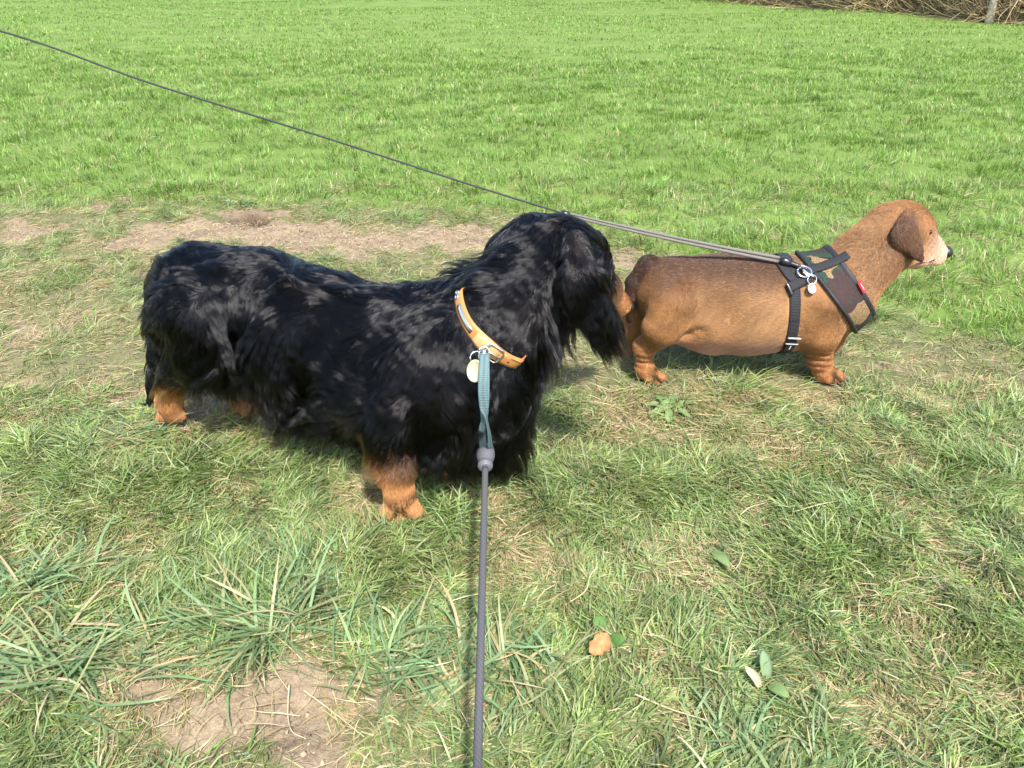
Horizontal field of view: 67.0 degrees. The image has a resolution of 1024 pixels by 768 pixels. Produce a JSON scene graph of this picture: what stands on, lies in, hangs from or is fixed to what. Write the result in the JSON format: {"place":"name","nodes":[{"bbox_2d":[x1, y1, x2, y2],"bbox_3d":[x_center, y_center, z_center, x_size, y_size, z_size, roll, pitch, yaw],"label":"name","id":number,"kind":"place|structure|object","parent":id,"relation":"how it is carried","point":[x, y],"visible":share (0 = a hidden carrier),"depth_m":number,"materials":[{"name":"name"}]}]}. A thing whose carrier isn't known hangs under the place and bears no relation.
{"place":"outdoors","nodes":[
{"label":"outdoors","id":0,"kind":"place"},
{"bbox_2d":[0,0,1023,767],"bbox_3d":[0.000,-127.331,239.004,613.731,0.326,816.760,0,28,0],"label":"ground","id":1,"kind":"structure","parent":0,"point":[314,726],"depth_m":2.68,"materials":[{"name":"green plant"}]},
{"bbox_2d":[0,509,153,614],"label":"grass tussock","id":2,"kind":"object","parent":1,"relation":"on","point":[53,577],"depth_m":1.03,"materials":[{"name":"green plant"}]},
{"bbox_2d":[0,554,227,744],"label":"grass tussock","id":3,"kind":"object","parent":1,"relation":"on","point":[74,662],"depth_m":0.90,"materials":[{"name":"green plant"}]},
{"bbox_2d":[39,406,195,465],"bbox_3d":[-0.674,0.070,1.341,0.236,0.068,0.199,8,29,14],"label":"grass tussock","id":4,"kind":"object","parent":1,"relation":"on","point":[155,422],"depth_m":1.34,"materials":[{"name":"green plant"}]},
{"bbox_2d":[213,192,264,210],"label":"grass tussock","id":5,"kind":"object","parent":1,"relation":"on","point":[248,204],"depth_m":2.67,"materials":[{"name":"green plant"}]},
{"bbox_2d":[123,527,385,737],"bbox_3d":[-0.320,0.269,0.941,0.315,0.096,0.266,-20,34,-33],"label":"grass tussock","id":6,"kind":"object","parent":1,"relation":"on","point":[245,619],"depth_m":0.94,"materials":[{"name":"green plant"}]},
{"bbox_2d":[191,513,362,616],"bbox_3d":[-0.288,0.239,1.044,0.214,0.067,0.230,19,34,32],"label":"grass tussock","id":7,"kind":"object","parent":1,"relation":"on","point":[289,556],"depth_m":1.05,"materials":[{"name":"green plant"}]},
{"bbox_2d":[287,683,305,738],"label":"dry stalk","id":8,"kind":"object","parent":1,"relation":"on","point":[288,712],"visible":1,"depth_m":0.85,"materials":[{"name":"plant"}]},
{"bbox_2d":[303,689,363,736],"bbox_3d":[-0.195,0.361,0.849,0.101,0.009,0.005,20,34,33],"label":"dry stalk","id":9,"kind":"object","parent":1,"relation":"on","point":[331,710],"visible":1,"depth_m":0.86,"materials":[{"name":"plant"}]},
{"bbox_2d":[137,212,633,524],"bbox_3d":[-0.230,-0.057,1.211,0.884,0.416,0.418,0,28,0],"label":"dog","id":10,"kind":"object","parent":1,"relation":"on","point":[374,374],"visible":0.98,"depth_m":1.10},
{"bbox_2d":[454,287,525,368],"bbox_3d":[-0.006,-0.105,1.110,0.125,0.111,0.245,8,29,14],"label":"dog collar","id":11,"kind":"object","parent":10,"relation":"attached to","point":[479,337],"visible":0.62,"depth_m":1.03,"materials":[{"name":"orange leather"}]},
{"bbox_2d":[466,351,479,382],"bbox_3d":[-0.048,-0.023,1.006,0.022,0.036,0.024,0,28,0],"label":"identity tag","id":12,"kind":"object","parent":11,"relation":"hanging from","point":[472,370],"visible":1,"depth_m":1.00,"materials":[{"name":"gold metal"}]},
{"bbox_2d":[473,349,494,767],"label":"dog lead","id":13,"kind":"object","parent":11,"relation":"attached to","point":[485,454],"visible":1,"depth_m":0.92,"materials":[{"name":"grey fabric"}]},
{"bbox_2d":[308,575,517,763],"bbox_3d":[-0.105,0.309,0.897,0.258,0.069,0.284,0,28,0],"label":"grass tussock","id":14,"kind":"object","parent":1,"relation":"on","point":[404,668],"depth_m":0.90,"materials":[{"name":"green plant"}]},
{"bbox_2d":[1,200,856,765],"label":"soil crumbs","id":15,"kind":"object","parent":1,"relation":"on","point":[301,754],"visible":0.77,"depth_m":2.34,"materials":[{"name":"brown soil"}]},
{"bbox_2d":[408,590,604,734],"bbox_3d":[-0.003,0.318,0.892,0.232,0.059,0.233,0,28,0],"label":"grass tussock","id":16,"kind":"object","parent":1,"relation":"on","point":[498,671],"depth_m":0.90,"materials":[{"name":"green plant"}]},
{"bbox_2d":[0,363,1023,767],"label":"short grass","id":17,"kind":"structure","parent":1,"relation":"on","point":[952,457],"depth_m":1.06,"materials":[{"name":"green plant"}]},
{"bbox_2d":[566,566,597,604],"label":"dry stalk","id":18,"kind":"object","parent":17,"relation":"on","point":[587,584],"visible":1,"depth_m":1.00,"materials":[{"name":"plant"}]},
{"bbox_2d":[0,173,1023,407],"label":"trodden grass","id":19,"kind":"structure","parent":1,"relation":"on","point":[101,279],"depth_m":2.13,"materials":[{"name":"green plant"}]},
{"bbox_2d":[0,0,1023,110],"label":"grass","id":20,"kind":"structure","parent":1,"relation":"on","point":[559,21],"depth_m":9.73,"materials":[{"name":"green plant"}]},
{"bbox_2d":[0,218,1023,767],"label":"dead straw","id":21,"kind":"object","parent":1,"relation":"on","point":[332,506],"visible":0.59,"depth_m":1.11,"materials":[{"name":"beige plant"}]},
{"bbox_2d":[589,632,610,655],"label":"dead leaf","id":22,"kind":"object","parent":1,"relation":"on","point":[599,643],"visible":1,"depth_m":0.91,"materials":[{"name":"orange plant"}]},
{"bbox_2d":[593,615,624,646],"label":"weed","id":23,"kind":"object","parent":1,"relation":"on","point":[618,639],"visible":0.99,"depth_m":0.93,"materials":[{"name":"green plant"}]},
{"bbox_2d":[644,395,695,422],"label":"weed","id":24,"kind":"object","parent":1,"relation":"on","point":[668,410],"visible":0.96,"depth_m":1.42,"materials":[{"name":"green plant"}]},
{"bbox_2d":[635,693,705,719],"bbox_3d":[0.171,0.349,0.836,0.078,0.017,0.003,7,29,14],"label":"dry stalk","id":25,"kind":"object","parent":1,"relation":"on","point":[665,706],"visible":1,"depth_m":0.83,"materials":[{"name":"plant"}]},
{"bbox_2d":[699,702,729,767],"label":"dry stalk","id":26,"kind":"object","parent":1,"relation":"on","point":[713,731],"visible":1,"depth_m":0.82,"materials":[{"name":"plant"}]},
{"bbox_2d":[711,551,729,567],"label":"weed","id":27,"kind":"object","parent":1,"relation":"on","point":[722,558],"visible":0.99,"depth_m":1.05,"materials":[{"name":"green plant"}]},
{"bbox_2d":[634,641,857,767],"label":"grass tussock","id":28,"kind":"object","parent":1,"relation":"on","point":[758,728],"depth_m":0.83,"materials":[{"name":"green plant"}]},
{"bbox_2d":[745,651,788,697],"bbox_3d":[0.282,0.329,0.863,0.035,0.027,0.051,-10,30,-18],"label":"weed","id":29,"kind":"object","parent":1,"relation":"on","point":[779,689],"visible":1,"depth_m":0.86,"materials":[{"name":"green plant"}]},
{"bbox_2d":[616,200,952,386],"bbox_3d":[0.552,-0.168,1.518,0.684,0.370,0.234,0,28,0],"label":"dog","id":30,"kind":"object","parent":1,"relation":"on","point":[712,304],"visible":0.87,"depth_m":1.44},
{"bbox_2d":[774,244,875,353],"bbox_3d":[0.601,-0.162,1.501,0.216,0.215,0.214,0,28,0],"label":"dog harness","id":31,"kind":"object","parent":30,"relation":"on","point":[844,288],"visible":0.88,"depth_m":1.42,"materials":[{"name":"black fabric"}]},
{"bbox_2d":[0,30,813,277],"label":"dog lead","id":32,"kind":"object","parent":31,"relation":"attached to","point":[785,261],"visible":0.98,"depth_m":1.43,"materials":[{"name":"grey fabric"}]},
{"bbox_2d":[807,274,816,293],"bbox_3d":[0.547,-0.182,1.409,0.020,0.031,0.020,0,28,0],"label":"identity tag","id":33,"kind":"object","parent":31,"relation":"hanging from","point":[811,288],"visible":1,"depth_m":1.41,"materials":[{"name":"silver metal"}]},
{"bbox_2d":[792,500,840,512],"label":"dry stalk","id":34,"kind":"object","parent":1,"relation":"on","point":[815,505],"visible":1,"depth_m":1.15,"materials":[{"name":"plant"}]},
{"bbox_2d":[804,693,832,718],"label":"dry stalk","id":35,"kind":"object","parent":1,"relation":"on","point":[818,703],"visible":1,"depth_m":0.83,"materials":[{"name":"plant"}]},
{"bbox_2d":[696,0,1023,24],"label":"hedge","id":36,"kind":"object","parent":1,"relation":"on","point":[1009,11],"visible":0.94,"depth_m":13.44,"materials":[{"name":"brown plant"}]},
{"bbox_2d":[984,0,997,22],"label":"tree","id":37,"kind":"object","parent":1,"relation":"on","point":[990,18],"visible":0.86,"depth_m":11.88,"materials":[{"name":"grey plant"}]},
{"bbox_2d":[0,40,1023,350],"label":"field grass","id":38,"kind":"structure","parent":0,"point":[720,100],"depth_m":3.88,"materials":[{"name":"green plant"}]}
]}

